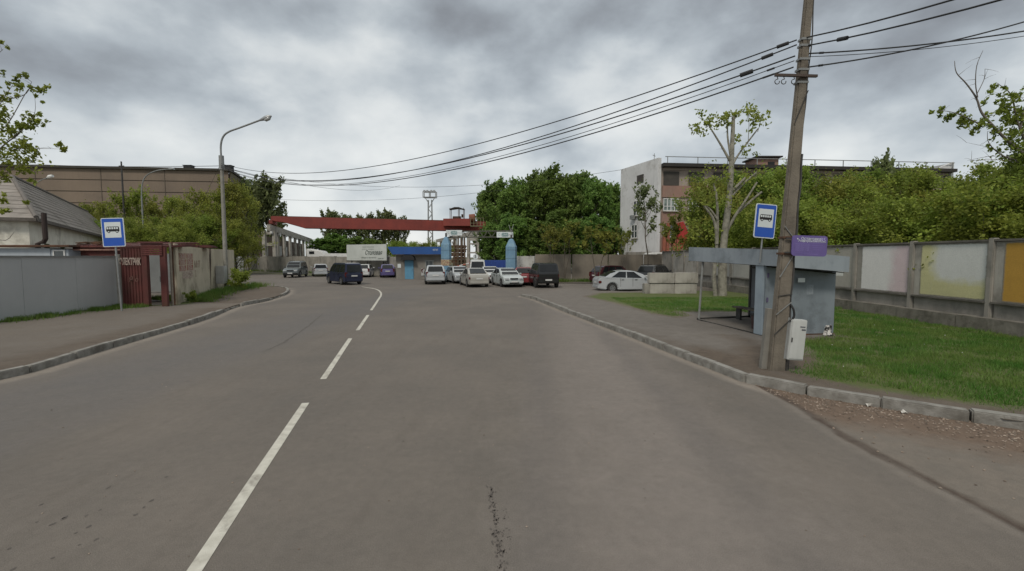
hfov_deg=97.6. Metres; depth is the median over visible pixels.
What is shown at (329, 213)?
distant tree
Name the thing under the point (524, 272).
parked car
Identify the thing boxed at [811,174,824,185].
window
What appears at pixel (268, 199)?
distant tree
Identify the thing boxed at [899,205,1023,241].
maple bush
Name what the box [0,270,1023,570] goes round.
road
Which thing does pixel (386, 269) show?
parked car
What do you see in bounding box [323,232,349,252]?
poplar tree
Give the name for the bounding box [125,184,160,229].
birch sapling
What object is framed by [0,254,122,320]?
sheet fence
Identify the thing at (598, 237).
young tree
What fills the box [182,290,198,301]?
shrub
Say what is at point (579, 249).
poplar tree
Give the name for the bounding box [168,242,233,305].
slab wall
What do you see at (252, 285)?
bush grass
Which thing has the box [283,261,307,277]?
parked jeep
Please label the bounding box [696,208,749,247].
maple bush
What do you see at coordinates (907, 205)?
maple bush
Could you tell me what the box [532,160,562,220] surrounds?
poplar tree
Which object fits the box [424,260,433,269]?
window
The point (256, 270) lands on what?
wall foot grass
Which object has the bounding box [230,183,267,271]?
birch sapling
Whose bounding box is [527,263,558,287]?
parked jeep
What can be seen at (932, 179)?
maple tree
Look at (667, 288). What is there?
concrete block
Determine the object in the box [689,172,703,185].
window
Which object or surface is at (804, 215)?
maple bush
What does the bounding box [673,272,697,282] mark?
concrete block
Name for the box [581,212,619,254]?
poplar tree
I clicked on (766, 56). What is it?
overhead cable
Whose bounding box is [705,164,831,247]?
maple tree
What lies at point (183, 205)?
birch sapling
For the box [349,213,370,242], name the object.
distant tree
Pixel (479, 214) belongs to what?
poplar tree
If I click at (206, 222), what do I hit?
maple tree
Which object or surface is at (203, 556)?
road marking
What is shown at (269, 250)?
workshop building
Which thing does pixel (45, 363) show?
kerb
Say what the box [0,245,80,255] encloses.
container shed
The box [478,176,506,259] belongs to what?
poplar tree
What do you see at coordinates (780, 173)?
maple tree
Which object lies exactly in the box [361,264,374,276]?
parked car
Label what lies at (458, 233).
gate beam
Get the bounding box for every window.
[52,250,65,255]
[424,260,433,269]
[631,224,637,238]
[633,200,639,216]
[637,174,643,183]
[662,198,678,211]
[663,171,678,185]
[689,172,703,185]
[714,172,727,183]
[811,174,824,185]
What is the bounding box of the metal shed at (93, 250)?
[70,242,199,255]
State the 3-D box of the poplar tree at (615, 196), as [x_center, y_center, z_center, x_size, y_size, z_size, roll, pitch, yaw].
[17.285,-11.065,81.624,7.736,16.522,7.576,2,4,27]
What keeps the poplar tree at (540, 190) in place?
on the ground at (470, 260)
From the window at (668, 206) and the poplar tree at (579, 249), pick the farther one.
the poplar tree at (579, 249)
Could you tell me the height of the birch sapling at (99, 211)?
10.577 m
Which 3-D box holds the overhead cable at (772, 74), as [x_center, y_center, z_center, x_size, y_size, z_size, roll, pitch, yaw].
[-7.166,-5.758,19.519,33.392,3.166,0.040,3,5,41]
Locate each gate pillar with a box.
[441,237,451,281]
[506,239,516,268]
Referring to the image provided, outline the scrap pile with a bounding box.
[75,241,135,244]
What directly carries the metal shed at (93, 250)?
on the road
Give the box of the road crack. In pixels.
[264,315,320,351]
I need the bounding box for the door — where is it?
[405,260,413,278]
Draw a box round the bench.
[732,306,753,319]
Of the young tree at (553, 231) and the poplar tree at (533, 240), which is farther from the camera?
the poplar tree at (533, 240)
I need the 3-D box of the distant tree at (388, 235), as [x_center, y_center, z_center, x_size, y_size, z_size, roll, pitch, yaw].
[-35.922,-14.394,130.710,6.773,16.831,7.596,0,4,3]
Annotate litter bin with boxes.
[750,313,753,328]
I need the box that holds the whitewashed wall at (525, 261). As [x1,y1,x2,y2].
[517,256,534,266]
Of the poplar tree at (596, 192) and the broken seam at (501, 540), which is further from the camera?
the poplar tree at (596, 192)
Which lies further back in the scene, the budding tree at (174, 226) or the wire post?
the wire post
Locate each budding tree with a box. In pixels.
[106,212,157,253]
[135,209,213,253]
[208,214,277,269]
[675,201,707,248]
[685,166,769,261]
[750,170,883,211]
[815,165,924,214]
[856,162,945,204]
[945,159,1006,184]
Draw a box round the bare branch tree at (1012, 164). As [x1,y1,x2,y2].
[928,51,1023,176]
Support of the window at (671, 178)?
in the office block at (664, 179)
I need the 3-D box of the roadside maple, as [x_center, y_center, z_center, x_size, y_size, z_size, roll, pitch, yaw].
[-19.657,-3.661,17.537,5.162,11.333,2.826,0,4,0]
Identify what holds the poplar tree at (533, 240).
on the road
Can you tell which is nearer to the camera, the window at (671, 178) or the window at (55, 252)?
the window at (55, 252)
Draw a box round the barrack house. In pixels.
[0,174,102,247]
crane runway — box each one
[261,223,312,256]
[436,218,483,267]
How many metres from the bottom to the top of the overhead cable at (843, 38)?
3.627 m
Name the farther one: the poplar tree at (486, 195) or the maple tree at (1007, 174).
the poplar tree at (486, 195)
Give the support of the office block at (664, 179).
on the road
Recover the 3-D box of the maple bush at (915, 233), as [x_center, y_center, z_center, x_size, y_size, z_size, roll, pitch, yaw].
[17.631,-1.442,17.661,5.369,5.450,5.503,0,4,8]
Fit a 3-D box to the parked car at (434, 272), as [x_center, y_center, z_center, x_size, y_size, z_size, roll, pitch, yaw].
[-6.995,-1.037,40.526,2.080,1.661,4.395,-1,4,-12]
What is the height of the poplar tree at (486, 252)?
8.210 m
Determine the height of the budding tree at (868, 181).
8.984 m
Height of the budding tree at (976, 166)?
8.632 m
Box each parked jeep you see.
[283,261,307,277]
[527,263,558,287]
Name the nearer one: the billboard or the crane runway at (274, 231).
the billboard
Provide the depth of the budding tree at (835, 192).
31.35 m
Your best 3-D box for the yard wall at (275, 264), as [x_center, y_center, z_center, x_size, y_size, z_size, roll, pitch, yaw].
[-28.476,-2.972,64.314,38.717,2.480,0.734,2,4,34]
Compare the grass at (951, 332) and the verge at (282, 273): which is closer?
the grass at (951, 332)
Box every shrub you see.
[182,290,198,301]
[224,267,252,287]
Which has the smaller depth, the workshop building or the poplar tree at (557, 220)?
the poplar tree at (557, 220)
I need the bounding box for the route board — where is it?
[784,235,827,256]
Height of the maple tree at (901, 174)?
9.225 m
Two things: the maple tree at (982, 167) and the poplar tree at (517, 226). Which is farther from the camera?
the poplar tree at (517, 226)
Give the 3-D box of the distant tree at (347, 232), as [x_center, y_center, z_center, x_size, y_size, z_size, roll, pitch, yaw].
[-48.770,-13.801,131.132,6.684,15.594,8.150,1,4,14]
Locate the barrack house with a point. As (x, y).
(44, 217)
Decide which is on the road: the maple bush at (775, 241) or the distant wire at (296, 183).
the maple bush at (775, 241)
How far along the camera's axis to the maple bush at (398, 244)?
72.91 m
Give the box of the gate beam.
[445,224,513,238]
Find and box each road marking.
[187,403,308,570]
[320,338,351,378]
[356,315,368,329]
[366,287,381,309]
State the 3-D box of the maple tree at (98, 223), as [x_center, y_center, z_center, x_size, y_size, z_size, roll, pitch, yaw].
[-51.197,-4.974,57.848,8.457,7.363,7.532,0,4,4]
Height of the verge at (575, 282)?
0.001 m
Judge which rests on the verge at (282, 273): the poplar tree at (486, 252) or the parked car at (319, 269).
the parked car at (319, 269)
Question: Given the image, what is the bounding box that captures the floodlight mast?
[423,190,436,243]
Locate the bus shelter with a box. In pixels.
[689,247,849,334]
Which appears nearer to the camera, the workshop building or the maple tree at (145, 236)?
the maple tree at (145, 236)
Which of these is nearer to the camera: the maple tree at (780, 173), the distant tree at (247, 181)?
the maple tree at (780, 173)
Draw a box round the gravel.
[758,385,1023,498]
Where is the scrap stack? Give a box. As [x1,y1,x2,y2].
[451,245,465,265]
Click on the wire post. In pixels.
(123, 202)
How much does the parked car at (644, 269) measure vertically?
1.726 m
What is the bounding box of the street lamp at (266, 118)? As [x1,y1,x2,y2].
[218,115,271,286]
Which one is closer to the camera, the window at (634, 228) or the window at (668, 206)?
the window at (668, 206)
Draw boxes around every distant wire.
[36,164,197,166]
[233,169,396,189]
[276,169,622,186]
[278,190,498,200]
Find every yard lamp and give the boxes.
[38,175,53,181]
[141,168,174,227]
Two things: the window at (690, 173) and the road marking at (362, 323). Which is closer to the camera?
the road marking at (362, 323)
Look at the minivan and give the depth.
38.33 m
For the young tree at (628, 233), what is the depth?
41.53 m
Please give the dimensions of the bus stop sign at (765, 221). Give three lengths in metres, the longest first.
1.662 x 0.636 x 0.098 m
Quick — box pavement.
[0,286,285,369]
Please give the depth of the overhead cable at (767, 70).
11.81 m
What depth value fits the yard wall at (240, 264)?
74.93 m
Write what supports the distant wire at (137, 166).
attached to the street lamp at (266, 118)
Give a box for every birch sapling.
[78,199,99,219]
[90,201,120,219]
[104,187,143,227]
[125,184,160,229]
[138,198,168,235]
[159,195,182,220]
[167,198,202,244]
[181,186,215,248]
[193,185,240,244]
[212,174,249,268]
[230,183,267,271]
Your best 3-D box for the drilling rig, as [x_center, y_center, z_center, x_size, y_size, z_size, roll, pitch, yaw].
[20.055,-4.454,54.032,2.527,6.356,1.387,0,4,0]
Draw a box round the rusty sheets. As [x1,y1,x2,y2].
[196,245,217,247]
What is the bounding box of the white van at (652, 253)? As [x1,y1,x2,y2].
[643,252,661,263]
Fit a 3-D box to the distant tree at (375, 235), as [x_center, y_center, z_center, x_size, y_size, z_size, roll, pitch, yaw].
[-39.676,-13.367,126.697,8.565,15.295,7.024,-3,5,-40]
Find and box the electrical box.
[215,266,226,283]
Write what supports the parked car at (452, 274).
on the road
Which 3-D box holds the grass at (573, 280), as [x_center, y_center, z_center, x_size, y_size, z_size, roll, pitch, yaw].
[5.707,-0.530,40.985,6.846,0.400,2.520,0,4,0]
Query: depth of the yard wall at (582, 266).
43.26 m
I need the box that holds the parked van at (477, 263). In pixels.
[470,259,484,267]
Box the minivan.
[326,263,362,284]
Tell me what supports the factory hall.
on the ground at (470, 260)
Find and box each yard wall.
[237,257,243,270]
[245,256,395,275]
[535,254,661,281]
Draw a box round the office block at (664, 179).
[620,153,957,254]
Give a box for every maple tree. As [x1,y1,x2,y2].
[91,218,137,238]
[125,214,191,253]
[158,213,241,260]
[667,170,764,256]
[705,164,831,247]
[748,157,843,210]
[807,165,896,209]
[829,161,940,217]
[884,166,992,210]
[930,159,1023,210]
[951,159,1023,210]
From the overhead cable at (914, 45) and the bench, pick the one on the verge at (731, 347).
the bench
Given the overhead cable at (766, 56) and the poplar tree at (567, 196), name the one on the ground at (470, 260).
the poplar tree at (567, 196)
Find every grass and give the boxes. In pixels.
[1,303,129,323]
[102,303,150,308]
[151,294,222,300]
[187,286,238,301]
[217,281,275,291]
[241,268,374,273]
[559,277,591,281]
[611,296,1023,412]
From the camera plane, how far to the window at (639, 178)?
60.16 m
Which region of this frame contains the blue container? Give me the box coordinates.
[484,260,505,267]
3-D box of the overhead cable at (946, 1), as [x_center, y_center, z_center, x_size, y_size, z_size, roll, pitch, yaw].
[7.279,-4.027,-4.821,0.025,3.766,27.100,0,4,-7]
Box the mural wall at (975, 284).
[662,238,1023,337]
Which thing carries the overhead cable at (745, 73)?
attached to the street lamp at (266, 118)
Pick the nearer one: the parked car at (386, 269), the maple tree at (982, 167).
the maple tree at (982, 167)
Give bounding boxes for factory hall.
[0,164,257,264]
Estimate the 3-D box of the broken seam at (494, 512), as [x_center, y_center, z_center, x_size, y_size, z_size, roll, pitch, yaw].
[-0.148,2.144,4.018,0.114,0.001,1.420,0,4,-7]
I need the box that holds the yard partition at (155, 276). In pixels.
[149,254,170,291]
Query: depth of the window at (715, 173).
57.79 m
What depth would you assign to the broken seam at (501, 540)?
3.82 m
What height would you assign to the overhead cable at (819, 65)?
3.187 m
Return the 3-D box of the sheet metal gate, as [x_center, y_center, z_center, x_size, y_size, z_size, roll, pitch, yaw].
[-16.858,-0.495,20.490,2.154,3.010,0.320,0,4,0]
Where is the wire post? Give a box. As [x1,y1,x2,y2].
[120,161,125,223]
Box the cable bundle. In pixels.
[790,304,794,321]
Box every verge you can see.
[241,271,368,276]
[526,286,1023,420]
[559,282,592,282]
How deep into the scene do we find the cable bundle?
8.87 m
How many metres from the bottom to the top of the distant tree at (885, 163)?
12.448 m
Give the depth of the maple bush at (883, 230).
18.52 m
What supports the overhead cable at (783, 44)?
attached to the street lamp at (266, 118)
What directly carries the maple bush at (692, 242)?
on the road
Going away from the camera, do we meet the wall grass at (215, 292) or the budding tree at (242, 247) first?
the wall grass at (215, 292)
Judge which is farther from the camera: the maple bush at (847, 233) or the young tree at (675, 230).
the young tree at (675, 230)
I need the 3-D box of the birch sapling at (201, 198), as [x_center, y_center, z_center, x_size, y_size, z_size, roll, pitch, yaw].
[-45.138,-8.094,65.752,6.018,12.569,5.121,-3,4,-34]
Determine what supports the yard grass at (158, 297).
on the pavement
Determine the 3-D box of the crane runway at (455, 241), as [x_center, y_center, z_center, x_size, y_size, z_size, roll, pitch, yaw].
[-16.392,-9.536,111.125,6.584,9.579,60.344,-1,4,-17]
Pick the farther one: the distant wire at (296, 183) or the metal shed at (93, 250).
the distant wire at (296, 183)
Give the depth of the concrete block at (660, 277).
27.60 m
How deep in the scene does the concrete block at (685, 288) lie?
27.70 m
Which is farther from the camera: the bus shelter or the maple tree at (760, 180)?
the maple tree at (760, 180)
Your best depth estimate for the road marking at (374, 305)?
25.13 m
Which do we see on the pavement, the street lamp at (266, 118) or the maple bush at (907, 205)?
the street lamp at (266, 118)
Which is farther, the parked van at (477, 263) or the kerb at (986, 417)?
the parked van at (477, 263)
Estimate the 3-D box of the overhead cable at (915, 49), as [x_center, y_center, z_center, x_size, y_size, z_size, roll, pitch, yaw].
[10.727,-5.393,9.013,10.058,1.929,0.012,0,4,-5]
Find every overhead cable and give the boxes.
[221,39,796,173]
[221,44,796,181]
[221,66,793,185]
[222,55,794,180]
[225,61,792,184]
[806,0,953,37]
[808,0,1001,45]
[808,21,1023,67]
[809,30,1023,53]
[809,36,1023,56]
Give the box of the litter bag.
[823,325,832,335]
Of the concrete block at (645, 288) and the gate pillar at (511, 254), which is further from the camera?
the gate pillar at (511, 254)
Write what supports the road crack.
on the road
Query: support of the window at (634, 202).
in the office block at (664, 179)
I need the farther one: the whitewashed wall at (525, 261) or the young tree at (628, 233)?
the whitewashed wall at (525, 261)
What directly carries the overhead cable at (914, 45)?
attached to the utility pole
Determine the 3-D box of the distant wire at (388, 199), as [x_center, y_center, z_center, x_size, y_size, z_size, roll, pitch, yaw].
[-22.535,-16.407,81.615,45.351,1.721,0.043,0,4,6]
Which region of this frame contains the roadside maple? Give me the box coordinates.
[0,40,67,240]
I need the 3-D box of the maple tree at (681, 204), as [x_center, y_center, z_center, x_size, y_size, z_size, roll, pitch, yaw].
[17.969,-4.898,37.192,9.494,9.877,9.241,0,4,7]
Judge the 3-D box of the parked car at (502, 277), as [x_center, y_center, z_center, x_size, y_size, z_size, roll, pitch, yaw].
[-0.457,-0.726,37.022,2.040,1.491,4.605,-1,4,-17]
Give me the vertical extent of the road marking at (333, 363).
0.001 m
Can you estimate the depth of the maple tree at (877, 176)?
32.70 m
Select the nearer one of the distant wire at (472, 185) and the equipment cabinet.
the equipment cabinet
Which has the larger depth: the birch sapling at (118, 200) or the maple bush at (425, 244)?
the maple bush at (425, 244)
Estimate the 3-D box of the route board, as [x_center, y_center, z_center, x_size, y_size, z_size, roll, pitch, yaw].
[5.750,-0.775,8.761,0.777,0.399,0.078,2,4,0]
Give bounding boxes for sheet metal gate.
[120,242,169,305]
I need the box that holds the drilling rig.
[676,222,687,249]
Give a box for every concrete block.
[642,283,649,293]
[647,273,674,282]
[649,283,673,293]
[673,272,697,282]
[673,283,696,293]
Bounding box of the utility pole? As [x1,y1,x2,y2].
[759,0,817,370]
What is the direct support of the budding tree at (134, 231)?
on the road
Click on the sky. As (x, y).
(345, 85)
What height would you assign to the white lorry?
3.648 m
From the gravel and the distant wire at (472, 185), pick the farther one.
the distant wire at (472, 185)
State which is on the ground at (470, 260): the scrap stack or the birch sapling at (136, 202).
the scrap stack
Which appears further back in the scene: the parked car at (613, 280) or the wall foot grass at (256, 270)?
the wall foot grass at (256, 270)
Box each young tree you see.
[536,222,566,262]
[552,219,580,278]
[575,220,619,275]
[617,227,636,268]
[632,178,662,263]
[659,213,684,249]
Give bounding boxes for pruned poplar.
[681,99,780,295]
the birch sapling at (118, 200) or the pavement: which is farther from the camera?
the birch sapling at (118, 200)
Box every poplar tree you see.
[304,236,336,252]
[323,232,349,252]
[337,236,362,252]
[355,238,382,244]
[471,189,485,255]
[472,222,503,259]
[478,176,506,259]
[483,179,532,259]
[492,212,536,259]
[499,175,531,226]
[516,217,550,255]
[520,170,554,232]
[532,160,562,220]
[536,209,581,259]
[542,173,588,252]
[555,169,600,219]
[562,217,597,267]
[578,174,619,253]
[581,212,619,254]
[596,181,620,226]
[598,225,625,254]
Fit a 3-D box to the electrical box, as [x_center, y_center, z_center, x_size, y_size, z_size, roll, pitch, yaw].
[-19.764,-0.737,30.474,0.580,1.200,0.340,0,4,0]
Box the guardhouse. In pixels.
[388,247,440,278]
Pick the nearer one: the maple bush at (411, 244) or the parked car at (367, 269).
the parked car at (367, 269)
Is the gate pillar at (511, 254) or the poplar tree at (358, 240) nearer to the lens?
the gate pillar at (511, 254)
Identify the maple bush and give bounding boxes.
[386,239,404,256]
[389,240,418,253]
[414,238,440,246]
[426,240,454,253]
[678,227,719,249]
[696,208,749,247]
[717,202,775,266]
[731,189,843,247]
[750,190,861,246]
[806,193,929,244]
[818,174,1000,252]
[822,208,902,244]
[863,170,1023,242]
[865,205,961,243]
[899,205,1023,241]
[907,179,1023,274]
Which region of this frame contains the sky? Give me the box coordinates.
[0,0,1023,256]
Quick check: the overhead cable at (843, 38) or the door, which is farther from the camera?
the door
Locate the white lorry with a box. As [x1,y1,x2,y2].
[306,249,346,256]
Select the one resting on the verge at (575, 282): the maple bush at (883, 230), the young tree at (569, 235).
the young tree at (569, 235)
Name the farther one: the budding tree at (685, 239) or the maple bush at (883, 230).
the budding tree at (685, 239)
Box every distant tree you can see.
[238,176,264,256]
[240,170,287,242]
[319,207,342,251]
[336,212,356,251]
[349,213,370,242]
[360,211,386,243]
[376,207,398,255]
[393,215,409,244]
[863,147,895,187]
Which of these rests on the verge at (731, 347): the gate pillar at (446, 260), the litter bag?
the litter bag
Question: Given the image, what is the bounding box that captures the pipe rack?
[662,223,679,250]
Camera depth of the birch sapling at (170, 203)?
65.00 m
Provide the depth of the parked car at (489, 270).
41.49 m
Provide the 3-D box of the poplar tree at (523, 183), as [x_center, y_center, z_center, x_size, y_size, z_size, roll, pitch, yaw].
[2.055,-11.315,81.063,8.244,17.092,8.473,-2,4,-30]
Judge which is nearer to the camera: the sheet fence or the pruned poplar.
the sheet fence
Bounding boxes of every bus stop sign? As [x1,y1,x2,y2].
[101,218,125,310]
[753,203,776,262]
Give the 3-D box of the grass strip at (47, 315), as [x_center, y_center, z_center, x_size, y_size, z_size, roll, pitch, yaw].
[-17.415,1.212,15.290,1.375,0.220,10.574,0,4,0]
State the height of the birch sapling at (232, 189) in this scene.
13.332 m
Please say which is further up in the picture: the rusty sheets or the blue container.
the rusty sheets
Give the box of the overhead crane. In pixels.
[269,207,485,230]
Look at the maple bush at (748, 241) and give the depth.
29.78 m
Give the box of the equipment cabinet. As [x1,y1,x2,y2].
[784,318,806,360]
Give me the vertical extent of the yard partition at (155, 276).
2.500 m
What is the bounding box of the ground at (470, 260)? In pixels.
[244,257,571,269]
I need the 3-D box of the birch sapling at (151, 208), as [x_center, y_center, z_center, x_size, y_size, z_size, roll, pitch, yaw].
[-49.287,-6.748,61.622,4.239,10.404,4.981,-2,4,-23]
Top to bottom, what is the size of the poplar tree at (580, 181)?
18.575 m
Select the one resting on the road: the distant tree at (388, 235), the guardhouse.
the guardhouse
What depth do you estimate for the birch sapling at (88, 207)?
75.07 m
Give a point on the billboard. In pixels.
(367, 252)
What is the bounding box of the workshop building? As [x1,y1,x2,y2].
[258,235,301,256]
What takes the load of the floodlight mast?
on the ground at (470, 260)
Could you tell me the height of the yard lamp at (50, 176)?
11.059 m
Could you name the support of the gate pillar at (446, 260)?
on the road
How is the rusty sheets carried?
on the slab wall at (192, 268)
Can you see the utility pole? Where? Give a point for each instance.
(777, 316)
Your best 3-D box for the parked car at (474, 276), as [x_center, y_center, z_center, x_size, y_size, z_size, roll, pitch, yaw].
[-3.187,-0.729,37.066,2.040,1.491,4.605,-1,4,-17]
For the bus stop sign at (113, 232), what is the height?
3.918 m
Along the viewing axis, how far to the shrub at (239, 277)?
30.55 m
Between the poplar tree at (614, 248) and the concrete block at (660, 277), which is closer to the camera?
the concrete block at (660, 277)
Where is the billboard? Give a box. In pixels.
[346,244,387,263]
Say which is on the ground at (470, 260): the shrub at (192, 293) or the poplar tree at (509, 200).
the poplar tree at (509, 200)
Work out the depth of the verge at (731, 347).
12.13 m
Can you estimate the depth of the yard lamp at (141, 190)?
59.25 m
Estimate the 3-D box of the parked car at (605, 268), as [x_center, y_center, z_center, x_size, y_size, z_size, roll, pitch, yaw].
[9.160,-1.018,40.553,4.275,1.621,2.000,-2,4,-25]
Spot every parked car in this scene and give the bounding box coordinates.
[311,264,327,276]
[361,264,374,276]
[378,264,394,276]
[423,265,445,283]
[446,266,466,282]
[459,268,489,286]
[481,266,496,280]
[490,268,523,286]
[516,267,533,284]
[589,265,625,280]
[592,270,646,290]
[637,264,672,275]
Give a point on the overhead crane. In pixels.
(457, 223)
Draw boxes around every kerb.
[0,285,288,379]
[521,294,1023,429]
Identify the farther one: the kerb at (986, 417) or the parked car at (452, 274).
the parked car at (452, 274)
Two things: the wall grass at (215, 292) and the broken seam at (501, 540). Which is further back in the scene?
the wall grass at (215, 292)
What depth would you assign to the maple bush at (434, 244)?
75.99 m
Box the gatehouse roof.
[105,245,195,247]
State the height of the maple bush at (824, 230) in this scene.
5.626 m
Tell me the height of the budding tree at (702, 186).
9.718 m
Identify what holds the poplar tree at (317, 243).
on the ground at (470, 260)
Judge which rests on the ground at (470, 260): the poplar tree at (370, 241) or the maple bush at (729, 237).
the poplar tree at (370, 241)
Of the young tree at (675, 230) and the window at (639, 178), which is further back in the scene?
the window at (639, 178)
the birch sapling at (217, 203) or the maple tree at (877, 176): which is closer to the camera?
the maple tree at (877, 176)
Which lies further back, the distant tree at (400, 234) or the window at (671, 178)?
the distant tree at (400, 234)
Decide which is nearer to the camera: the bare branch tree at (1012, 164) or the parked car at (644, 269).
the bare branch tree at (1012, 164)
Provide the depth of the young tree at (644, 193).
40.82 m
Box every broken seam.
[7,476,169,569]
[486,485,507,570]
[496,510,511,561]

